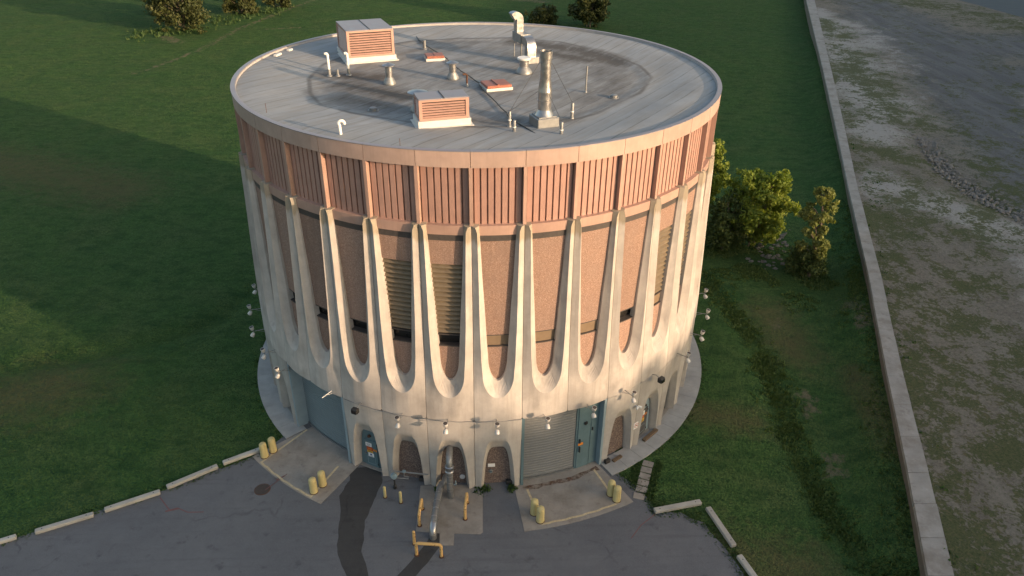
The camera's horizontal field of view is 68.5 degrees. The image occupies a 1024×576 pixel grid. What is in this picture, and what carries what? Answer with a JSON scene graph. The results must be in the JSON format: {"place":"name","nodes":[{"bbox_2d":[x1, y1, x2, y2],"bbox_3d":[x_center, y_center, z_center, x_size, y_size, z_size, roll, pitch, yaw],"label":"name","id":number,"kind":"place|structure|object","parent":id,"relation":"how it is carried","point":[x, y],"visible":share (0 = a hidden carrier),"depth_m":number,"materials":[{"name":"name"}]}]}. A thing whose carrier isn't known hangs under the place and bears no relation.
{"place":"outdoors","nodes":[
{"label":"outdoors","id":0,"kind":"place"},
{"bbox_2d":[0,423,743,575],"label":"asphalt lot","id":1,"kind":"structure","parent":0,"point":[233,524],"depth_m":41.40,"materials":[{"name":"asphalt"}]},
{"bbox_2d":[0,534,16,543],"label":"parking kerb","id":2,"kind":"structure","parent":1,"relation":"on","point":[13,537],"depth_m":40.98,"materials":[{"name":"concrete"}]},
{"bbox_2d":[35,512,93,534],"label":"parking kerb","id":3,"kind":"structure","parent":1,"relation":"on","point":[63,523],"depth_m":41.98,"materials":[{"name":"concrete"}]},
{"bbox_2d":[104,489,160,512],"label":"parking kerb","id":4,"kind":"structure","parent":1,"relation":"on","point":[115,506],"depth_m":43.45,"materials":[{"name":"concrete"}]},
{"bbox_2d":[254,484,270,494],"bbox_3d":[-14.808,11.944,44.602,0.940,0.014,0.940,-1,30,-2],"label":"manhole cover","id":5,"kind":"object","parent":1,"relation":"on","point":[260,489],"visible":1,"depth_m":44.58,"materials":[{"name":"metal"}]},
{"bbox_2d":[252,427,359,503],"bbox_3d":[-12.315,10.671,46.870,6.403,0.050,5.002,22,36,31],"label":"concrete apron","id":6,"kind":"object","parent":1,"relation":"on","point":[301,459],"visible":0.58,"depth_m":46.57,"materials":[{"name":"concrete"}]},
{"bbox_2d":[259,442,268,458],"bbox_3d":[-15.443,10.051,46.722,0.524,1.090,0.524,-12,33,-21],"label":"bollard","id":7,"kind":"object","parent":6,"relation":"on","point":[264,454],"visible":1,"depth_m":46.55,"materials":[{"name":"yellow paint"}]},
{"bbox_2d":[268,436,277,453],"bbox_3d":[-15.042,9.810,47.145,0.524,1.090,0.524,21,36,30],"label":"bollard","id":8,"kind":"object","parent":6,"relation":"on","point":[273,449],"visible":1,"depth_m":46.98,"materials":[{"name":"metal"}]},
{"bbox_2d":[260,429,338,497],"bbox_3d":[-12.645,10.788,46.596,4.874,0.004,4.015,20,36,30],"label":"lane marking","id":9,"kind":"object","parent":6,"relation":"on","point":[283,480],"visible":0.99,"depth_m":45.85,"materials":[{"name":"paint"}]},
{"bbox_2d":[308,477,318,494],"bbox_3d":[-11.702,11.583,44.197,0.524,1.090,0.524,26,39,36],"label":"bollard","id":10,"kind":"object","parent":6,"relation":"on","point":[313,488],"visible":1,"depth_m":44.02,"materials":[{"name":"metal"}]},
{"bbox_2d":[317,470,326,487],"bbox_3d":[-11.304,11.306,44.680,0.524,1.090,0.524,-14,33,-24],"label":"bollard","id":11,"kind":"object","parent":6,"relation":"on","point":[322,482],"visible":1,"depth_m":44.50,"materials":[{"name":"yellow paint"}]},
{"bbox_2d":[337,467,382,575],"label":"asphalt patch","id":12,"kind":"object","parent":1,"relation":"on","point":[357,495],"visible":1,"depth_m":42.96,"materials":[{"name":"asphalt"}]},
{"bbox_2d":[383,486,386,498],"bbox_3d":[-7.447,11.928,43.982,0.255,0.850,0.255,-1,30,-2],"label":"pipe post","id":13,"kind":"object","parent":1,"relation":"on","point":[384,493],"visible":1,"depth_m":43.93,"materials":[{"name":"metal"}]},
{"bbox_2d":[399,491,402,503],"bbox_3d":[-6.469,12.137,43.628,0.255,0.870,0.255,-1,30,-2],"label":"pipe post","id":14,"kind":"object","parent":1,"relation":"on","point":[400,498],"visible":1,"depth_m":43.57,"materials":[{"name":"metal"}]},
{"bbox_2d":[160,474,655,537],"bbox_3d":[-6.145,12.491,43.866,28.893,0.020,3.486,2,30,3],"label":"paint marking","id":15,"kind":"object","parent":1,"relation":"on","point":[286,474],"visible":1,"depth_m":43.17,"materials":[{"name":"paint"}]},
{"bbox_2d":[390,470,428,488],"bbox_3d":[-6.045,11.368,44.398,2.303,1.430,0.282,2,30,3],"label":"gas meter","id":16,"kind":"object","parent":1,"relation":"on","point":[393,476],"visible":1,"depth_m":44.19,"materials":[{"name":"grey metal"}]},
{"bbox_2d":[412,530,415,545],"bbox_3d":[-5.348,13.612,41.006,0.255,1.000,0.255,-1,30,-2],"label":"pipe post","id":17,"kind":"object","parent":1,"relation":"on","point":[413,537],"visible":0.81,"depth_m":40.94,"materials":[{"name":"metal"}]},
{"bbox_2d":[397,533,439,575],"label":"asphalt patch","id":18,"kind":"object","parent":1,"relation":"on","point":[414,566],"visible":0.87,"depth_m":40.31,"materials":[{"name":"asphalt"}]},
{"bbox_2d":[414,542,443,558],"bbox_3d":[-4.465,14.019,40.329,1.627,1.004,0.278,3,30,3],"label":"hoop guard","id":19,"kind":"object","parent":18,"relation":"on","point":[441,555],"visible":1,"depth_m":40.12,"materials":[{"name":"yellow paint"}]},
{"bbox_2d":[416,485,482,545],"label":"concrete slab","id":20,"kind":"structure","parent":1,"relation":"on","point":[451,522],"depth_m":43.17,"materials":[{"name":"concrete"}]},
{"bbox_2d":[417,498,424,526],"bbox_3d":[-5.188,12.671,42.649,0.280,0.925,1.512,1,30,0],"label":"hoop guard","id":21,"kind":"object","parent":20,"relation":"on","point":[421,508],"visible":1,"depth_m":42.24,"materials":[{"name":"yellow paint"}]},
{"bbox_2d":[429,474,446,540],"bbox_3d":[-4.258,12.487,43.111,0.618,0.855,4.328,4,30,5],"label":"ground pipe","id":22,"kind":"object","parent":20,"relation":"on","point":[442,483],"visible":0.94,"depth_m":42.39,"materials":[{"name":"metal"}]},
{"bbox_2d":[445,445,455,498],"bbox_3d":[-3.562,10.752,43.847,0.634,3.070,1.365,-1,30,-2],"label":"upright pipe","id":23,"kind":"object","parent":20,"relation":"on","point":[449,467],"visible":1,"depth_m":43.24,"materials":[{"name":"metal"}]},
{"bbox_2d":[463,492,468,520],"bbox_3d":[-2.636,12.445,43.099,0.279,0.925,1.512,2,30,1],"label":"hoop guard","id":24,"kind":"object","parent":20,"relation":"on","point":[466,503],"visible":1,"depth_m":42.68,"materials":[{"name":"yellow paint"}]},
{"bbox_2d":[515,461,632,531],"bbox_3d":[3.175,12.046,44.900,6.827,0.050,5.031,-10,32,-17],"label":"concrete apron","id":25,"kind":"object","parent":1,"relation":"on","point":[582,494],"visible":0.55,"depth_m":44.36,"materials":[{"name":"concrete"}]},
{"bbox_2d":[530,498,538,516],"bbox_3d":[1.288,12.486,42.974,0.524,1.090,0.524,-3,31,-6],"label":"bollard","id":26,"kind":"object","parent":25,"relation":"on","point":[534,505],"visible":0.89,"depth_m":42.76,"materials":[{"name":"metal"}]},
{"bbox_2d":[536,505,544,523],"bbox_3d":[1.610,12.771,42.495,0.524,1.090,0.524,-21,37,-32],"label":"bollard","id":27,"kind":"object","parent":25,"relation":"on","point":[540,515],"visible":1,"depth_m":42.31,"materials":[{"name":"metal"}]},
{"bbox_2d":[525,466,598,488],"bbox_3d":[3.055,11.602,45.598,5.062,0.001,0.630,-11,32,-19],"label":"stain","id":28,"kind":"object","parent":25,"relation":"on","point":[568,478],"visible":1,"depth_m":45.58,"materials":[{"name":"brown"}]},
{"bbox_2d":[527,469,618,524],"bbox_3d":[3.472,12.351,44.322,4.915,0.004,3.117,-11,32,-20],"label":"lane marking","id":29,"kind":"object","parent":25,"relation":"on","point":[600,478],"visible":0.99,"depth_m":43.48,"materials":[{"name":"paint"}]},
{"bbox_2d":[606,479,615,497],"bbox_3d":[5.860,11.770,44.309,0.524,1.090,0.524,-11,32,-19],"label":"bollard","id":30,"kind":"object","parent":25,"relation":"on","point":[611,486],"visible":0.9,"depth_m":44.10,"materials":[{"name":"yellow paint"}]},
{"bbox_2d":[612,485,621,502],"bbox_3d":[6.148,12.000,43.924,0.524,1.090,0.524,2,30,2],"label":"bollard","id":31,"kind":"object","parent":25,"relation":"on","point":[616,498],"visible":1,"depth_m":43.74,"materials":[{"name":"metal"}]},
{"bbox_2d":[633,492,644,499],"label":"stepping slab","id":32,"kind":"structure","parent":1,"relation":"on","point":[639,496],"depth_m":44.45,"materials":[{"name":"concrete"}]},
{"bbox_2d":[0,0,919,575],"bbox_3d":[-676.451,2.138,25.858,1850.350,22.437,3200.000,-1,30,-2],"label":"lawn","id":33,"kind":"structure","parent":0,"point":[124,230],"depth_m":65.51,"materials":[{"name":"green plant"}]},
{"bbox_2d":[140,0,210,34],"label":"olive tree","id":34,"kind":"object","parent":33,"relation":"on","point":[158,9],"visible":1,"depth_m":150.25,"materials":[{"name":"green plant"}]},
{"bbox_2d":[166,464,217,489],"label":"parking kerb","id":35,"kind":"structure","parent":33,"relation":"on","point":[191,476],"depth_m":45.20,"materials":[{"name":"concrete"}]},
{"bbox_2d":[126,4,293,41],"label":"undergrowth","id":36,"kind":"object","parent":33,"relation":"on","point":[214,21],"visible":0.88,"depth_m":158.02,"materials":[{"name":"green plant"}]},
{"bbox_2d":[221,0,258,14],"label":"olive tree","id":37,"kind":"object","parent":33,"relation":"on","point":[248,6],"visible":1,"depth_m":168.45,"materials":[{"name":"green plant"}]},
{"bbox_2d":[222,447,259,464],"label":"parking kerb","id":38,"kind":"structure","parent":33,"relation":"on","point":[240,456],"depth_m":46.75,"materials":[{"name":"concrete"}]},
{"bbox_2d":[261,0,291,7],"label":"olive tree","id":39,"kind":"object","parent":33,"relation":"on","point":[285,3],"visible":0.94,"depth_m":176.42,"materials":[{"name":"green plant"}]},
{"bbox_2d":[0,199,916,575],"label":"weeds","id":40,"kind":"object","parent":33,"relation":"on","point":[764,365],"visible":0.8,"depth_m":54.22,"materials":[{"name":"plant"}]},
{"bbox_2d":[230,22,721,488],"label":"round building","id":41,"kind":"structure","parent":33,"relation":"on","point":[479,277],"depth_m":41.41,"materials":[{"name":"concrete"}]},
{"bbox_2d":[247,304,260,314],"bbox_3d":[-17.757,1.477,51.870,1.011,0.814,0.278,-7,31,-13],"label":"wall light","id":42,"kind":"object","parent":41,"relation":"attached to","point":[249,307],"visible":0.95,"depth_m":51.80,"materials":[{"name":"glass"}]},
{"bbox_2d":[249,326,264,336],"bbox_3d":[-16.796,2.813,49.609,1.012,0.814,0.278,-13,33,-22],"label":"wall light","id":43,"kind":"object","parent":41,"relation":"attached to","point":[251,328],"visible":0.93,"depth_m":49.49,"materials":[{"name":"metal"}]},
{"bbox_2d":[260,347,273,359],"bbox_3d":[-15.393,4.050,47.531,1.012,0.814,0.278,-19,36,-30],"label":"wall light","id":44,"kind":"object","parent":41,"relation":"attached to","point":[262,349],"visible":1,"depth_m":47.36,"materials":[{"name":"metal"}]},
{"bbox_2d":[274,365,290,378],"bbox_3d":[-14.178,5.101,46.378,1.011,0.814,0.278,-24,38,-36],"label":"wall light","id":45,"kind":"object","parent":41,"relation":"attached to","point":[276,369],"visible":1,"depth_m":46.20,"materials":[{"name":"glass"}]},
{"bbox_2d":[317,305,327,320],"bbox_3d":[-10.438,1.279,42.698,2.388,0.760,0.785,20,35,29],"label":"window","id":46,"kind":"structure","parent":41,"relation":"in","point":[323,314],"depth_m":42.83,"materials":[{"name":"glass"}]},
{"bbox_2d":[302,377,347,450],"bbox_3d":[-11.588,7.446,47.132,4.940,5.270,0.395,23,37,33],"label":"garage door","id":47,"kind":"structure","parent":41,"relation":"in","point":[325,414],"depth_m":47.48,"materials":[{"name":"metal"}]},
{"bbox_2d":[324,52,331,76],"bbox_3d":[-11.478,-13.985,46.999,0.361,1.458,0.361,25,38,36],"label":"hooked pipe","id":48,"kind":"object","parent":41,"relation":"on","point":[328,65],"visible":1,"depth_m":46.98,"materials":[{"name":"white plastic"}]},
{"bbox_2d":[337,119,345,134],"bbox_3d":[-8.381,-7.822,37.009,0.448,0.997,0.330,-1,30,-2],"label":"hooked pipe","id":49,"kind":"object","parent":41,"relation":"on","point":[339,125],"visible":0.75,"depth_m":36.83,"materials":[{"name":"white plastic"}]},
{"bbox_2d":[344,52,351,75],"bbox_3d":[-10.319,-14.110,47.270,0.361,1.428,0.361,25,38,36],"label":"hooked pipe","id":50,"kind":"object","parent":41,"relation":"on","point":[348,66],"visible":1,"depth_m":47.24,"materials":[{"name":"white plastic"}]},
{"bbox_2d":[351,403,361,414],"bbox_3d":[-8.801,6.844,42.952,0.420,0.340,0.903,13,33,20],"label":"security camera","id":51,"kind":"object","parent":41,"relation":"attached to","point":[354,410],"visible":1,"depth_m":42.62,"materials":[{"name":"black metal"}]},
{"bbox_2d":[350,318,366,333],"bbox_3d":[-8.229,1.932,41.637,2.388,0.760,0.785,14,33,21],"label":"window","id":52,"kind":"structure","parent":41,"relation":"in","point":[360,326],"depth_m":41.66,"materials":[{"name":"glass"}]},
{"bbox_2d":[336,18,398,64],"bbox_3d":[-10.047,-16.955,51.474,3.570,2.140,3.870,-11,32,-19],"label":"rooftop louvre unit","id":53,"kind":"object","parent":41,"relation":"on","point":[365,41],"visible":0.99,"depth_m":50.28,"materials":[{"name":"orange metal"}]},
{"bbox_2d":[368,106,378,111],"bbox_3d":[-7.622,-9.818,41.268,0.600,0.190,0.600,-1,30,-2],"label":"roof drain","id":54,"kind":"object","parent":41,"relation":"on","point":[373,109],"visible":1,"depth_m":41.15,"materials":[{"name":"metal"}]},
{"bbox_2d":[382,63,395,85],"bbox_3d":[-7.471,-13.032,45.656,0.800,1.270,0.800,-1,30,-2],"label":"roof vent","id":55,"kind":"object","parent":41,"relation":"on","point":[389,79],"visible":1,"depth_m":45.56,"materials":[{"name":"metal"}]},
{"bbox_2d":[394,413,402,427],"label":"wall light","id":56,"kind":"object","parent":41,"relation":"attached to","point":[397,419],"visible":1,"depth_m":41.87,"materials":[{"name":"metal"}]},
{"bbox_2d":[392,326,411,342],"bbox_3d":[-5.838,2.384,40.923,2.388,0.760,0.785,8,31,12],"label":"window","id":57,"kind":"structure","parent":41,"relation":"in","point":[401,334],"depth_m":40.89,"materials":[{"name":"glass"}]},
{"bbox_2d":[407,89,427,113],"bbox_3d":[-5.121,-10.219,40.975,1.120,1.200,1.120,-1,30,-2],"label":"roof vent","id":58,"kind":"object","parent":41,"relation":"on","point":[411,92],"visible":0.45,"depth_m":40.73,"materials":[{"name":"metal"}]},
{"bbox_2d":[424,52,444,61],"bbox_3d":[-5.298,-15.813,51.377,1.300,0.345,1.150,-7,31,-13],"label":"roof hatch","id":59,"kind":"object","parent":41,"relation":"on","point":[433,56],"visible":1,"depth_m":51.01,"materials":[{"name":"red metal"}]},
{"bbox_2d":[410,89,473,128],"bbox_3d":[-3.668,-9.329,39.163,3.040,1.570,1.740,-8,32,-15],"label":"rooftop louvre unit","id":60,"kind":"object","parent":41,"relation":"on","point":[441,109],"visible":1,"depth_m":38.67,"materials":[{"name":"orange metal"}]},
{"bbox_2d":[443,419,447,433],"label":"wall light","id":61,"kind":"object","parent":41,"relation":"attached to","point":[445,425],"visible":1,"depth_m":41.48,"materials":[{"name":"metal"}]},
{"bbox_2d":[438,332,459,346],"bbox_3d":[-3.337,2.621,40.580,2.388,0.760,0.785,3,30,3],"label":"window","id":62,"kind":"structure","parent":41,"relation":"in","point":[446,339],"depth_m":40.54,"materials":[{"name":"glass"}]},
{"bbox_2d":[446,60,458,79],"bbox_3d":[-3.703,-13.614,46.881,0.770,1.130,0.760,-1,30,-2],"label":"roof vent","id":63,"kind":"object","parent":41,"relation":"on","point":[452,74],"visible":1,"depth_m":46.77,"materials":[{"name":"metal"}]},
{"bbox_2d":[416,36,534,132],"bbox_3d":[-3.026,-13.564,47.782,0.678,0.061,29.458,-10,32,-18],"label":"roof cable","id":64,"kind":"object","parent":41,"relation":"on","point":[482,89],"visible":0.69,"depth_m":44.27,"materials":[{"name":"black plastic"}]},
{"bbox_2d":[479,79,512,91],"bbox_3d":[-0.968,-12.278,45.413,1.650,0.375,1.450,-10,32,-18],"label":"roof hatch","id":65,"kind":"object","parent":41,"relation":"on","point":[491,85],"visible":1,"depth_m":45.01,"materials":[{"name":"red metal"}]},
{"bbox_2d":[495,419,499,434],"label":"wall light","id":66,"kind":"object","parent":41,"relation":"attached to","point":[497,425],"visible":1,"depth_m":41.49,"materials":[{"name":"metal"}]},
{"bbox_2d":[486,334,508,346],"bbox_3d":[-0.802,2.636,40.617,2.388,0.760,0.785,-2,30,-5],"label":"window","id":67,"kind":"structure","parent":41,"relation":"in","point":[500,340],"depth_m":40.41,"materials":[{"name":"glass"}]},
{"bbox_2d":[507,111,511,126],"bbox_3d":[-0.128,-8.726,38.892,0.260,0.850,0.260,-1,30,-2],"label":"anchor post","id":68,"kind":"object","parent":41,"relation":"on","point":[509,118],"visible":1,"depth_m":38.82,"materials":[{"name":"silver metal"}]},
{"bbox_2d":[516,56,531,74],"bbox_3d":[0.775,-14.318,48.323,1.050,1.000,1.034,-1,30,-2],"label":"roof vent","id":69,"kind":"object","parent":41,"relation":"on","point":[523,68],"visible":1,"depth_m":48.10,"materials":[{"name":"metal"}]},
{"bbox_2d":[509,11,538,63],"bbox_3d":[0.808,-17.023,50.976,1.015,2.990,2.695,-14,34,-24],"label":"roof duct","id":70,"kind":"object","parent":41,"relation":"on","point":[521,36],"visible":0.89,"depth_m":50.82,"materials":[{"name":"metal"}]},
{"bbox_2d":[529,49,558,128],"bbox_3d":[1.695,-10.201,38.518,1.220,3.820,1.150,-12,33,-20],"label":"exhaust stack","id":71,"kind":"object","parent":41,"relation":"on","point":[543,116],"visible":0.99,"depth_m":38.50,"materials":[{"name":"metal"}]},
{"bbox_2d":[535,329,554,342],"bbox_3d":[1.691,2.428,41.034,2.388,0.760,0.785,-7,31,-14],"label":"window","id":72,"kind":"structure","parent":41,"relation":"in","point":[545,335],"depth_m":40.83,"materials":[{"name":"glass"}]},
{"bbox_2d":[542,414,549,428],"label":"wall light","id":73,"kind":"object","parent":41,"relation":"attached to","point":[547,419],"visible":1,"depth_m":41.96,"materials":[{"name":"metal"}]},
{"bbox_2d":[523,409,576,479],"bbox_3d":[2.189,9.105,44.636,3.377,5.270,0.283,-8,32,-15],"label":"garage door","id":74,"kind":"structure","parent":41,"relation":"in","point":[547,452],"depth_m":44.75,"materials":[{"name":"grey paint"}]},
{"bbox_2d":[570,102,573,118],"bbox_3d":[3.223,-9.478,40.230,0.260,0.880,0.260,-1,30,-2],"label":"anchor post","id":75,"kind":"object","parent":41,"relation":"on","point":[572,112],"visible":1,"depth_m":40.18,"materials":[{"name":"silver metal"}]},
{"bbox_2d":[584,66,587,92],"bbox_3d":[4.410,-12.386,44.566,0.220,1.550,0.220,-1,30,-2],"label":"slender mast","id":76,"kind":"object","parent":41,"relation":"on","point":[585,91],"visible":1,"depth_m":44.59,"materials":[{"name":"metal"}]},
{"bbox_2d":[580,319,597,334],"bbox_3d":[4.065,2.004,41.817,2.388,0.760,0.785,-13,33,-22],"label":"window","id":77,"kind":"structure","parent":41,"relation":"in","point":[590,326],"depth_m":41.63,"materials":[{"name":"glass"}]},
{"bbox_2d":[586,404,596,417],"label":"wall light","id":78,"kind":"object","parent":41,"relation":"attached to","point":[593,409],"visible":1,"depth_m":42.82,"materials":[{"name":"metal"}]},
{"bbox_2d":[620,306,633,322],"bbox_3d":[6.248,1.376,42.944,2.388,0.760,0.785,-19,36,-30],"label":"window","id":79,"kind":"structure","parent":41,"relation":"in","point":[625,315],"depth_m":43.04,"materials":[{"name":"glass"}]},
{"bbox_2d":[625,390,636,402],"bbox_3d":[6.953,6.257,44.308,0.278,0.814,1.012,-19,36,-30],"label":"wall light","id":80,"kind":"object","parent":41,"relation":"attached to","point":[634,393],"visible":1,"depth_m":44.08,"materials":[{"name":"metal"}]},
{"bbox_2d":[654,290,661,305],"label":"window","id":81,"kind":"structure","parent":41,"relation":"in","point":[657,295],"depth_m":44.36,"materials":[{"name":"glass"}]},
{"bbox_2d":[652,374,664,383],"bbox_3d":[8.848,5.463,45.746,0.420,0.340,0.903,-26,39,-37],"label":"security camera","id":82,"kind":"object","parent":41,"relation":"attached to","point":[661,380],"visible":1,"depth_m":45.45,"materials":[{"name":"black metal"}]},
{"bbox_2d":[677,351,690,362],"bbox_3d":[10.884,4.306,47.739,1.012,0.814,0.278,20,35,29],"label":"wall light","id":83,"kind":"object","parent":41,"relation":"attached to","point":[688,354],"visible":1,"depth_m":47.58,"materials":[{"name":"metal"}]},
{"bbox_2d":[690,330,704,340],"bbox_3d":[12.278,3.097,49.840,1.012,0.814,0.278,14,33,21],"label":"wall light","id":84,"kind":"object","parent":41,"relation":"attached to","point":[702,332],"visible":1,"depth_m":49.72,"materials":[{"name":"glass"}]},
{"bbox_2d":[696,309,710,319],"bbox_3d":[13.229,1.779,52.116,1.011,0.814,0.278,8,31,12],"label":"wall light","id":85,"kind":"object","parent":41,"relation":"attached to","point":[707,317],"visible":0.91,"depth_m":52.06,"materials":[{"name":"glass"}]},
{"bbox_2d":[257,335,700,475],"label":"walkway","id":86,"kind":"structure","parent":33,"relation":"on","point":[286,426],"depth_m":50.79,"materials":[{"name":"concrete"}]},
{"bbox_2d":[642,428,657,441],"bbox_3d":[9.010,9.576,49.017,0.240,0.140,1.500,26,39,36],"label":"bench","id":87,"kind":"object","parent":86,"relation":"on","point":[649,435],"visible":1,"depth_m":48.94,"materials":[{"name":"wood"}]},
{"bbox_2d":[1,100,978,575],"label":"grass tufts","id":88,"kind":"object","parent":33,"relation":"on","point":[655,472],"visible":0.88,"depth_m":44.94,"materials":[{"name":"plant"}]},
{"bbox_2d":[523,3,558,24],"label":"bush","id":89,"kind":"object","parent":33,"relation":"on","point":[543,13],"visible":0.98,"depth_m":164.01,"materials":[{"name":"green plant"}]},
{"bbox_2d":[567,0,610,26],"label":"round tree","id":90,"kind":"object","parent":33,"relation":"on","point":[590,11],"visible":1,"depth_m":160.38,"materials":[{"name":"green plant"}]},
{"bbox_2d":[635,485,646,492],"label":"stepping slab","id":91,"kind":"structure","parent":33,"relation":"on","point":[643,489],"depth_m":44.94,"materials":[{"name":"concrete"}]},
{"bbox_2d":[637,479,648,486],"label":"stepping slab","id":92,"kind":"structure","parent":33,"relation":"on","point":[645,483],"depth_m":45.43,"materials":[{"name":"concrete"}]},
{"bbox_2d":[638,472,650,479],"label":"stepping slab","id":93,"kind":"structure","parent":33,"relation":"on","point":[645,476],"depth_m":45.88,"materials":[{"name":"concrete"}]},
{"bbox_2d":[640,466,651,473],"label":"stepping slab","id":94,"kind":"structure","parent":33,"relation":"on","point":[646,470],"depth_m":46.32,"materials":[{"name":"concrete"}]},
{"bbox_2d":[642,460,653,467],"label":"stepping slab","id":95,"kind":"structure","parent":33,"relation":"on","point":[646,463],"depth_m":46.84,"materials":[{"name":"concrete"}]},
{"bbox_2d":[653,499,701,513],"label":"parking kerb","id":96,"kind":"structure","parent":33,"relation":"on","point":[677,506],"depth_m":43.63,"materials":[{"name":"concrete"}]},
{"bbox_2d":[708,138,732,209],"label":"bushy tree","id":97,"kind":"object","parent":33,"relation":"on","point":[718,182],"visible":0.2,"depth_m":73.44,"materials":[{"name":"green plant"}]},
{"bbox_2d":[705,506,735,547],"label":"parking kerb","id":98,"kind":"structure","parent":33,"relation":"on","point":[731,542],"depth_m":42.30,"materials":[{"name":"concrete"}]},
{"bbox_2d":[705,188,751,250],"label":"dark shrub","id":99,"kind":"object","parent":33,"relation":"on","point":[723,214],"visible":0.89,"depth_m":70.50,"materials":[{"name":"green plant"}]},
{"bbox_2d":[736,554,756,575],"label":"parking kerb","id":100,"kind":"structure","parent":33,"relation":"on","point":[746,566],"depth_m":40.03,"materials":[{"name":"concrete"}]},
{"bbox_2d":[720,168,801,246],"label":"bushy tree","id":101,"kind":"object","parent":33,"relation":"on","point":[766,220],"visible":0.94,"depth_m":69.06,"materials":[{"name":"green plant"}]},
{"bbox_2d":[745,229,790,269],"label":"rubble","id":102,"kind":"object","parent":33,"relation":"on","point":[768,256],"visible":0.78,"depth_m":71.47,"materials":[{"name":"stone"}]},
{"bbox_2d":[784,241,828,277],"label":"bush","id":103,"kind":"object","parent":33,"relation":"on","point":[813,267],"visible":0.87,"depth_m":67.32,"materials":[{"name":"green plant"}]},
{"bbox_2d":[794,186,839,276],"bbox_3d":[26.814,-4.899,65.928,3.490,8.948,3.694,-18,35,-29],"label":"young tree","id":104,"kind":"object","parent":33,"relation":"on","point":[813,218],"visible":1,"depth_m":64.92,"materials":[{"name":"green plant"}]},
{"bbox_2d":[804,0,953,575],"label":"retaining wall","id":105,"kind":"structure","parent":33,"relation":"on","point":[933,556],"depth_m":52.02,"materials":[{"name":"concrete"}]},
{"bbox_2d":[612,455,621,461],"bbox_3d":[6.587,10.673,47.101,0.750,0.120,0.220,-23,38,-34],"label":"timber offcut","id":106,"kind":"object","parent":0,"point":[616,458],"visible":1,"depth_m":47.03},
{"bbox_2d":[815,0,1023,575],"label":"gravel yard","id":107,"kind":"structure","parent":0,"point":[950,73],"depth_m":72.93,"materials":[{"name":"gravel"}]},
{"bbox_2d":[909,133,1023,230],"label":"gravel","id":108,"kind":"structure","parent":107,"relation":"on","point":[976,193],"depth_m":83.24,"materials":[{"name":"gravel"}]},
{"bbox_2d":[961,0,1023,16],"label":"river","id":109,"kind":"structure","parent":0,"point":[1014,7],"depth_m":185.53,"materials":[{"name":"grey liquid"}]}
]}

